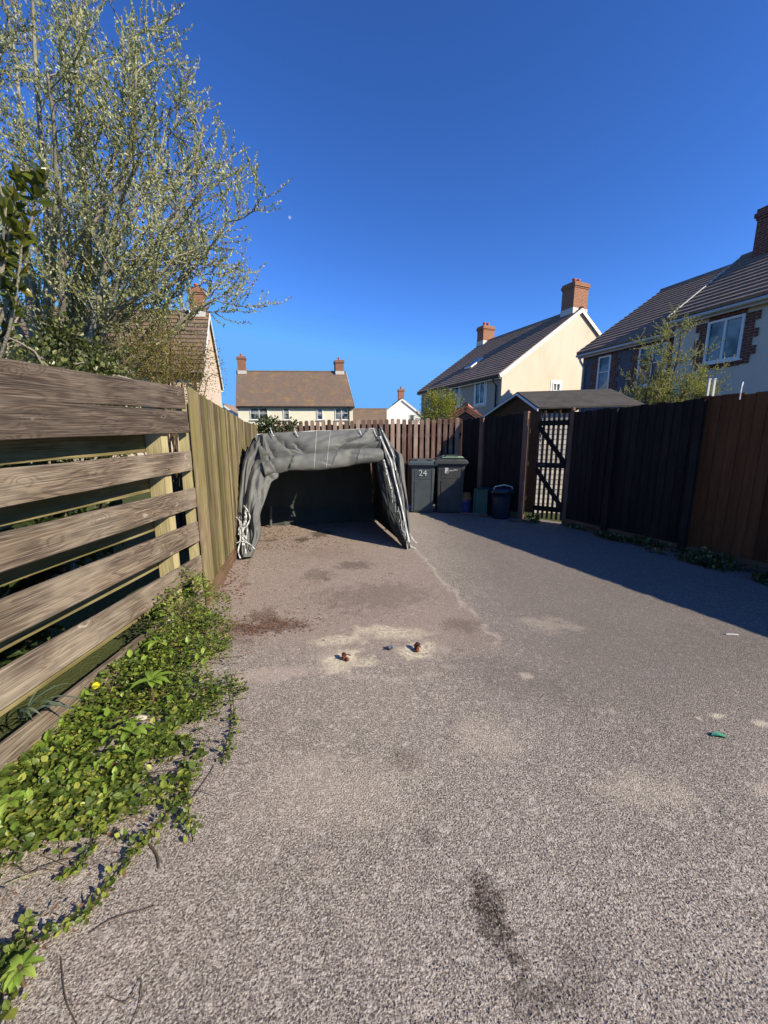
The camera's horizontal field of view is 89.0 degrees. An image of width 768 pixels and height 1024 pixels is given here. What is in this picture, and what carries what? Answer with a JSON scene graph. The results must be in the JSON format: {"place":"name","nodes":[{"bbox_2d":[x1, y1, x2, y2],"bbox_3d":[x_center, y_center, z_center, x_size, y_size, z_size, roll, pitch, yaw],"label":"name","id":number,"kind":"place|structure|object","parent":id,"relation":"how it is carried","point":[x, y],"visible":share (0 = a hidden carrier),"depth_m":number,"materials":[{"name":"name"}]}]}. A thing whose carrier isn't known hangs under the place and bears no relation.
{"place":"outdoors","nodes":[
{"label":"outdoors","id":0,"kind":"place"},
{"bbox_2d":[1,283,223,460],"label":"cream house","id":1,"kind":"structure","parent":0,"point":[202,318],"depth_m":20.25,"materials":[{"name":"tile"}]},
{"bbox_2d":[222,404,237,416],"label":"white house","id":2,"kind":"structure","parent":0,"point":[231,409],"depth_m":44.66,"materials":[{"name":"brown tile"}]},
{"bbox_2d":[0,479,560,741],"bbox_3d":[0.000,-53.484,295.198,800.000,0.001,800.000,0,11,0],"label":"ground","id":3,"kind":"structure","parent":0,"point":[10,722],"depth_m":3.11,"materials":[{"name":"green plant"}]},
{"bbox_2d":[0,160,53,357],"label":"broad leaf shrub","id":4,"kind":"object","parent":3,"relation":"on","point":[11,212],"visible":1,"depth_m":2.33,"materials":[{"name":"green plant"}]},
{"bbox_2d":[0,460,124,667],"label":"garden hedge","id":5,"kind":"object","parent":3,"relation":"on","point":[17,650],"visible":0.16,"depth_m":2.58,"materials":[{"name":"green plant"}]},
{"bbox_2d":[0,317,132,577],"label":"mixed shrub","id":6,"kind":"object","parent":3,"relation":"on","point":[72,565],"visible":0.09,"depth_m":3.56,"materials":[{"name":"green plant"}]},
{"bbox_2d":[9,304,139,556],"bbox_3d":[-3.644,-0.922,4.871,1.594,3.041,1.532,0,11,0],"label":"ivy shrub","id":7,"kind":"object","parent":3,"relation":"on","point":[59,330],"visible":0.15,"depth_m":4.59,"materials":[{"name":"green plant"}]},
{"bbox_2d":[0,0,291,516],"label":"willow tree","id":8,"kind":"object","parent":3,"relation":"on","point":[76,296],"visible":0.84,"depth_m":6.00,"materials":[{"name":"green plant"}]},
{"bbox_2d":[93,303,226,526],"bbox_3d":[-3.403,-1.409,6.162,1.906,3.523,1.698,-4,11,-22],"label":"rusty shrub","id":9,"kind":"object","parent":3,"relation":"on","point":[171,364],"visible":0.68,"depth_m":5.95,"materials":[{"name":"brown plant"}]},
{"bbox_2d":[138,366,202,551],"bbox_3d":[-2.796,-0.660,5.208,0.795,2.394,0.662,3,11,14],"label":"sapling shrub","id":10,"kind":"object","parent":3,"relation":"on","point":[177,517],"visible":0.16,"depth_m":5.17,"materials":[{"name":"green plant"}]},
{"bbox_2d":[253,414,301,433],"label":"evergreen shrub","id":11,"kind":"object","parent":3,"relation":"on","point":[268,425],"visible":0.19,"depth_m":7.72,"materials":[{"name":"green plant"}]},
{"bbox_2d":[411,386,464,423],"bbox_3d":[2.143,-3.317,16.143,2.165,3.615,1.918,9,14,41],"label":"yellow shrub","id":12,"kind":"object","parent":3,"relation":"on","point":[447,404],"visible":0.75,"depth_m":15.76,"materials":[{"name":"green plant"}]},
{"bbox_2d":[576,262,735,411],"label":"grey brick house","id":13,"kind":"structure","parent":3,"relation":"on","point":[606,355],"depth_m":15.73,"materials":[{"name":"brown tile"}]},
{"bbox_2d":[590,352,618,389],"bbox_3d":[9.064,-5.715,16.135,0.063,1.775,1.280,-4,11,-20],"label":"window","id":14,"kind":"structure","parent":13,"relation":"in","point":[604,366],"depth_m":16.08,"materials":[{"name":"white paint"}]},
{"bbox_2d":[628,338,673,391],"bbox_3d":[9.732,-5.360,14.229,0.130,1.775,1.780,-4,11,-20],"label":"window","id":15,"kind":"structure","parent":13,"relation":"in","point":[638,351],"depth_m":14.43,"materials":[{"name":"white paint"}]},
{"bbox_2d":[619,301,735,406],"bbox_3d":[6.584,-2.431,8.916,2.693,4.521,1.679,0,11,0],"label":"young birch tree","id":16,"kind":"object","parent":3,"relation":"on","point":[656,397],"visible":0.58,"depth_m":8.71,"materials":[{"name":"green plant"}]},
{"bbox_2d":[641,369,720,403],"bbox_3d":[6.822,-1.786,9.364,1.538,3.088,1.208,3,11,15],"label":"pale leaf shrub","id":17,"kind":"object","parent":3,"relation":"on","point":[677,393],"visible":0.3,"depth_m":8.91,"materials":[{"name":"green plant"}]},
{"bbox_2d":[705,378,711,395],"bbox_3d":[5.970,-1.173,7.410,0.045,2.591,0.045,0,11,0],"label":"white post","id":18,"kind":"object","parent":3,"relation":"on","point":[708,386],"visible":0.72,"depth_m":7.19,"materials":[{"name":"paint"}]},
{"bbox_2d":[711,378,716,395],"bbox_3d":[6.068,-1.173,7.410,0.045,2.591,0.045,0,11,0],"label":"white post","id":19,"kind":"object","parent":3,"relation":"on","point":[713,386],"visible":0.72,"depth_m":7.19,"materials":[{"name":"paint"}]},
{"bbox_2d":[236,354,354,431],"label":"cream house","id":20,"kind":"structure","parent":0,"point":[308,396],"depth_m":38.23,"materials":[{"name":"tile"}]},
{"bbox_2d":[250,409,267,419],"bbox_3d":[-11.993,-9.487,37.530,1.715,1.250,0.061,0,11,-2],"label":"window","id":21,"kind":"structure","parent":20,"relation":"in","point":[255,414],"depth_m":37.55,"materials":[{"name":"white paint"}]},
{"bbox_2d":[283,409,289,419],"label":"window","id":22,"kind":"structure","parent":20,"relation":"in","point":[286,415],"depth_m":37.63,"materials":[{"name":"white paint"}]},
{"bbox_2d":[316,409,322,420],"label":"window","id":23,"kind":"structure","parent":20,"relation":"in","point":[319,411],"depth_m":37.73,"materials":[{"name":"white paint"}]},
{"bbox_2d":[334,409,348,420],"bbox_3d":[-4.088,-9.497,37.738,1.423,1.305,0.126,0,11,-2],"label":"window","id":24,"kind":"structure","parent":20,"relation":"in","point":[342,414],"depth_m":37.79,"materials":[{"name":"white paint"}]},
{"bbox_2d":[353,408,386,425],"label":"brown roof house","id":25,"kind":"structure","parent":0,"point":[367,414],"depth_m":46.12,"materials":[{"name":"tile"}]},
{"bbox_2d":[0,504,767,1023],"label":"driveway","id":26,"kind":"structure","parent":0,"point":[456,582],"depth_m":1.62,"materials":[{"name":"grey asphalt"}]},
{"bbox_2d":[0,790,28,817],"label":"broad leaf weed","id":27,"kind":"object","parent":26,"relation":"on","point":[6,800],"visible":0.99,"depth_m":1.51,"materials":[{"name":"green plant"}]},
{"bbox_2d":[4,873,35,885],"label":"grass tuft","id":28,"kind":"object","parent":26,"relation":"on","point":[20,878],"visible":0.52,"depth_m":1.35,"materials":[{"name":"plant"}]},
{"bbox_2d":[0,944,44,992],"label":"broad leaf weed","id":29,"kind":"object","parent":26,"relation":"on","point":[17,969],"visible":1,"depth_m":1.08,"materials":[{"name":"green plant"}]},
{"bbox_2d":[60,957,76,1023],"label":"dry twig","id":30,"kind":"object","parent":26,"relation":"on","point":[65,993],"visible":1,"depth_m":1.07,"materials":[{"name":"brown wood"}]},
{"bbox_2d":[0,358,205,775],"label":"plank fence","id":31,"kind":"object","parent":26,"relation":"on","point":[44,416],"visible":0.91,"depth_m":2.15,"materials":[{"name":"brown wood"}]},
{"bbox_2d":[17,683,83,721],"bbox_3d":[-1.567,0.916,1.845,0.205,0.119,0.219,8,13,36],"label":"grass tuft","id":32,"kind":"object","parent":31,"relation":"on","point":[20,713],"visible":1,"depth_m":1.83,"materials":[{"name":"green plant"}]},
{"bbox_2d":[10,607,210,778],"bbox_3d":[-1.513,1.002,2.628,0.414,0.059,1.800,0,11,0],"label":"soil bed","id":33,"kind":"object","parent":26,"relation":"on","point":[102,703],"visible":0.14,"depth_m":2.36,"materials":[{"name":"brown soil"}]},
{"bbox_2d":[88,682,111,711],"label":"dandelion","id":34,"kind":"object","parent":33,"relation":"on","point":[96,684],"visible":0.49,"depth_m":2.14,"materials":[{"name":"yellow plant"}]},
{"bbox_2d":[142,634,168,662],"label":"broad leaf weed","id":35,"kind":"object","parent":33,"relation":"on","point":[149,646],"visible":0.87,"depth_m":2.58,"materials":[{"name":"green plant"}]},
{"bbox_2d":[89,905,154,932],"bbox_3d":[-0.830,1.288,1.245,0.179,0.005,0.016,-5,11,-23],"label":"dry twig","id":36,"kind":"object","parent":26,"relation":"on","point":[122,915],"visible":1,"depth_m":1.25,"materials":[{"name":"brown wood"}]},
{"bbox_2d":[106,978,141,1023],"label":"dry twig","id":37,"kind":"object","parent":26,"relation":"on","point":[130,998],"visible":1,"depth_m":1.06,"materials":[{"name":"brown wood"}]},
{"bbox_2d":[0,567,249,1021],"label":"ground cover","id":38,"kind":"object","parent":26,"relation":"on","point":[38,825],"visible":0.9,"depth_m":1.75,"materials":[{"name":"green plant"}]},
{"bbox_2d":[0,565,222,854],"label":"broad leaves","id":39,"kind":"object","parent":38,"relation":"on","point":[59,767],"visible":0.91,"depth_m":1.87,"materials":[{"name":"green plant"}]},
{"bbox_2d":[135,715,146,719],"bbox_3d":[-1.244,1.052,1.996,0.066,0.028,0.037,-3,11,-13],"label":"pale stone","id":40,"kind":"object","parent":38,"relation":"on","point":[143,716],"visible":0.63,"depth_m":1.99,"materials":[{"name":"white stone"}]},
{"bbox_2d":[0,623,249,1001],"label":"creeping stems","id":41,"kind":"object","parent":26,"relation":"on","point":[133,816],"visible":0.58,"depth_m":1.57,"materials":[{"name":"green plant"}]},
{"bbox_2d":[110,718,155,747],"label":"broad leaf weed","id":42,"kind":"object","parent":26,"relation":"on","point":[137,730],"visible":0.81,"depth_m":1.91,"materials":[{"name":"green plant"}]},
{"bbox_2d":[129,669,175,705],"bbox_3d":[-1.286,1.011,2.210,0.207,0.202,0.212,0,11,0],"label":"broad leaf weed","id":43,"kind":"object","parent":26,"relation":"on","point":[152,678],"visible":1,"depth_m":2.19,"materials":[{"name":"green plant"}]},
{"bbox_2d":[149,844,159,868],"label":"dry twig","id":44,"kind":"object","parent":26,"relation":"on","point":[154,851],"visible":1,"depth_m":1.43,"materials":[{"name":"brown wood"}]},
{"bbox_2d":[2,525,418,948],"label":"leaf litter","id":45,"kind":"object","parent":26,"relation":"on","point":[104,859],"visible":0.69,"depth_m":3.17,"materials":[{"name":"brown plant"}]},
{"bbox_2d":[176,388,260,604],"bbox_3d":[-2.166,-0.555,5.924,0.141,1.914,5.237,-2,11,-11],"label":"board fence","id":46,"kind":"object","parent":26,"relation":"on","point":[216,440],"visible":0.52,"depth_m":3.93,"materials":[{"name":"brown wood"}]},
{"bbox_2d":[236,425,416,558],"bbox_3d":[-0.939,-0.447,6.052,2.385,1.768,2.371,-3,11,-14],"label":"vehicle shelter","id":47,"kind":"object","parent":26,"relation":"on","point":[307,477],"visible":1,"depth_m":5.77,"materials":[{"name":"grey fabric"}]},
{"bbox_2d":[341,652,350,661],"bbox_3d":[-0.269,1.002,2.697,0.070,0.055,0.049,10,14,42],"label":"ground anchor","id":48,"kind":"object","parent":26,"relation":"on","point":[343,656],"visible":1,"depth_m":2.69,"materials":[{"name":"brown metal"}]},
{"bbox_2d":[269,418,461,504],"bbox_3d":[-0.471,-1.098,8.554,4.247,1.864,0.106,1,11,4],"label":"back fence","id":49,"kind":"object","parent":26,"relation":"on","point":[410,440],"visible":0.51,"depth_m":8.37,"materials":[{"name":"brown wood"}]},
{"bbox_2d":[413,642,420,651],"bbox_3d":[0.238,0.977,2.820,0.051,0.061,0.076,0,11,0],"label":"ground anchor","id":50,"kind":"object","parent":26,"relation":"on","point":[416,646],"visible":1,"depth_m":2.81,"materials":[{"name":"brown metal"}]},
{"bbox_2d":[408,458,437,511],"bbox_3d":[0.802,-0.571,8.195,0.583,1.120,0.647,1,11,4],"label":"wheelie bin","id":51,"kind":"object","parent":26,"relation":"on","point":[422,478],"visible":0.95,"depth_m":7.95,"materials":[{"name":"grey plastic"}]},
{"bbox_2d":[434,455,468,511],"bbox_3d":[1.362,-0.610,8.188,0.660,1.197,0.743,1,11,3],"label":"wheelie bin","id":52,"kind":"object","parent":26,"relation":"on","point":[449,472],"visible":0.92,"depth_m":7.91,"materials":[{"name":"grey plastic"}]},
{"bbox_2d":[462,500,471,512],"bbox_3d":[1.682,-0.124,8.115,0.270,0.270,0.270,0,11,0],"label":"plant pot","id":53,"kind":"object","parent":26,"relation":"on","point":[466,506],"visible":0.58,"depth_m":8.01,"materials":[{"name":"blue ceramic"}]},
{"bbox_2d":[462,492,471,500],"bbox_3d":[1.682,-0.332,8.076,0.284,0.150,0.284,0,11,0],"label":"plant pot","id":54,"kind":"object","parent":53,"relation":"on","point":[467,496],"visible":0.81,"depth_m":7.97,"materials":[{"name":"ceramic"}]},
{"bbox_2d":[460,512,486,515],"bbox_3d":[1.800,0.038,7.876,0.562,0.022,0.075,5,12,24],"label":"scrap board","id":55,"kind":"object","parent":26,"relation":"on","point":[470,513],"visible":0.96,"depth_m":7.86,"materials":[{"name":"grey wood"}]},
{"bbox_2d":[473,487,490,514],"bbox_3d":[1.979,-0.224,7.864,0.290,0.549,0.329,8,13,36],"label":"recycling box","id":56,"kind":"object","parent":26,"relation":"on","point":[482,501],"visible":0.94,"depth_m":7.80,"materials":[{"name":"teal plastic"}]},
{"bbox_2d":[462,411,530,518],"bbox_3d":[2.158,-0.942,7.827,0.132,2.015,1.499,-9,14,-41],"label":"corner fence","id":57,"kind":"object","parent":26,"relation":"on","point":[494,451],"visible":0.66,"depth_m":7.67,"materials":[{"name":"brown wood"}]},
{"bbox_2d":[490,484,513,519],"bbox_3d":[2.250,-0.215,7.508,0.430,0.671,0.430,0,11,0],"label":"caddy bin","id":58,"kind":"object","parent":26,"relation":"on","point":[501,497],"visible":1,"depth_m":7.37,"materials":[{"name":"blue plastic"}]},
{"bbox_2d":[508,519,540,521],"bbox_3d":[2.575,0.164,7.192,0.568,0.021,0.073,2,11,12],"label":"scrap board","id":59,"kind":"object","parent":26,"relation":"on","point":[521,520],"visible":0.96,"depth_m":7.18,"materials":[{"name":"grey wood"}]},
{"bbox_2d":[523,513,540,522],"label":"plant","id":60,"kind":"object","parent":26,"relation":"on","point":[529,517],"visible":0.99,"depth_m":7.11,"materials":[{"name":"green plant"}]},
{"bbox_2d":[532,407,575,524],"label":"picket gate","id":61,"kind":"structure","parent":26,"relation":"on","point":[560,507],"depth_m":6.96,"materials":[{"name":"brown wood"}]},
{"bbox_2d":[567,523,681,552],"bbox_3d":[3.586,0.382,6.033,0.061,0.052,1.869,-4,11,-22],"label":"edging strip","id":62,"kind":"object","parent":26,"relation":"on","point":[665,548],"visible":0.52,"depth_m":5.66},
{"bbox_2d":[564,398,703,548],"bbox_3d":[3.607,-0.592,5.936,0.132,2.018,1.945,-5,12,-23],"label":"shaded fence","id":63,"kind":"object","parent":26,"relation":"on","point":[628,471],"visible":0.9,"depth_m":5.77,"materials":[{"name":"brown wood"}]},
{"bbox_2d":[712,732,728,737],"bbox_3d":[1.723,1.145,2.005,0.085,0.019,0.032,0,11,0],"label":"plastic scrap","id":64,"kind":"object","parent":26,"relation":"on","point":[717,734],"visible":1,"depth_m":2.01,"materials":[{"name":"teal plastic"}]},
{"bbox_2d":[731,566,766,576],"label":"soil verge","id":65,"kind":"structure","parent":26,"relation":"on","point":[750,570],"depth_m":4.51,"materials":[{"name":"brown soil"}]},
{"bbox_2d":[560,522,767,585],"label":"shaded weeds","id":66,"kind":"object","parent":65,"relation":"on","point":[710,560],"visible":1,"depth_m":4.88,"materials":[{"name":"green plant"}]},
{"bbox_2d":[677,391,767,571],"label":"brown fence","id":67,"kind":"object","parent":65,"relation":"on","point":[725,507],"visible":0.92,"depth_m":4.69,"materials":[{"name":"brown wood"}]},
{"bbox_2d":[0,0,767,411],"label":"sky","id":68,"kind":"structure","parent":0,"point":[453,166],"materials":[{"name":"blue"}]},
{"bbox_2d":[387,387,420,423],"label":"white gable house","id":69,"kind":"structure","parent":0,"point":[401,408],"depth_m":48.33,"materials":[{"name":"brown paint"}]},
{"bbox_2d":[441,403,482,455],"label":"terracotta roof shed","id":70,"kind":"structure","parent":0,"point":[466,411],"depth_m":15.40,"materials":[{"name":"red tile"}]},
{"bbox_2d":[417,278,601,422],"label":"cream gabled house","id":71,"kind":"structure","parent":0,"point":[490,371],"depth_m":23.58,"materials":[{"name":"paint"}]},
{"bbox_2d":[450,384,460,408],"bbox_3d":[4.726,-7.676,26.179,0.130,1.630,1.230,-5,11,-23],"label":"window","id":72,"kind":"structure","parent":71,"relation":"in","point":[458,389],"depth_m":25.93,"materials":[{"name":"white paint"}]},
{"bbox_2d":[464,357,483,368],"bbox_3d":[6.204,-10.277,27.016,1.035,0.762,0.800,-5,11,-23],"label":"roof window","id":73,"kind":"structure","parent":71,"relation":"in","point":[475,361],"depth_m":26.80,"materials":[{"name":"clear glass"}]},
{"bbox_2d":[473,378,486,407],"bbox_3d":[5.805,-7.223,23.746,0.130,1.630,1.230,-5,11,-23],"label":"window","id":74,"kind":"structure","parent":71,"relation":"in","point":[480,389],"depth_m":23.75,"materials":[{"name":"white paint"}]},
{"bbox_2d":[550,380,561,390],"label":"window","id":75,"kind":"structure","parent":71,"relation":"in","point":[555,385],"depth_m":23.54,"materials":[{"name":"white paint"}]},
{"bbox_2d":[481,389,643,512],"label":"garden shed","id":76,"kind":"structure","parent":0,"point":[534,403],"depth_m":8.05,"materials":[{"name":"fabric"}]},
{"bbox_2d":[666,205,767,399],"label":"rendered house","id":77,"kind":"structure","parent":0,"point":[730,305],"depth_m":11.49,"materials":[{"name":"white paint"}]},
{"bbox_2d":[692,308,761,370],"bbox_3d":[9.907,-5.042,11.428,0.130,1.575,1.630,-4,11,-20],"label":"window","id":78,"kind":"structure","parent":77,"relation":"in","point":[737,327],"depth_m":11.33,"materials":[{"name":"white paint"}]}
]}

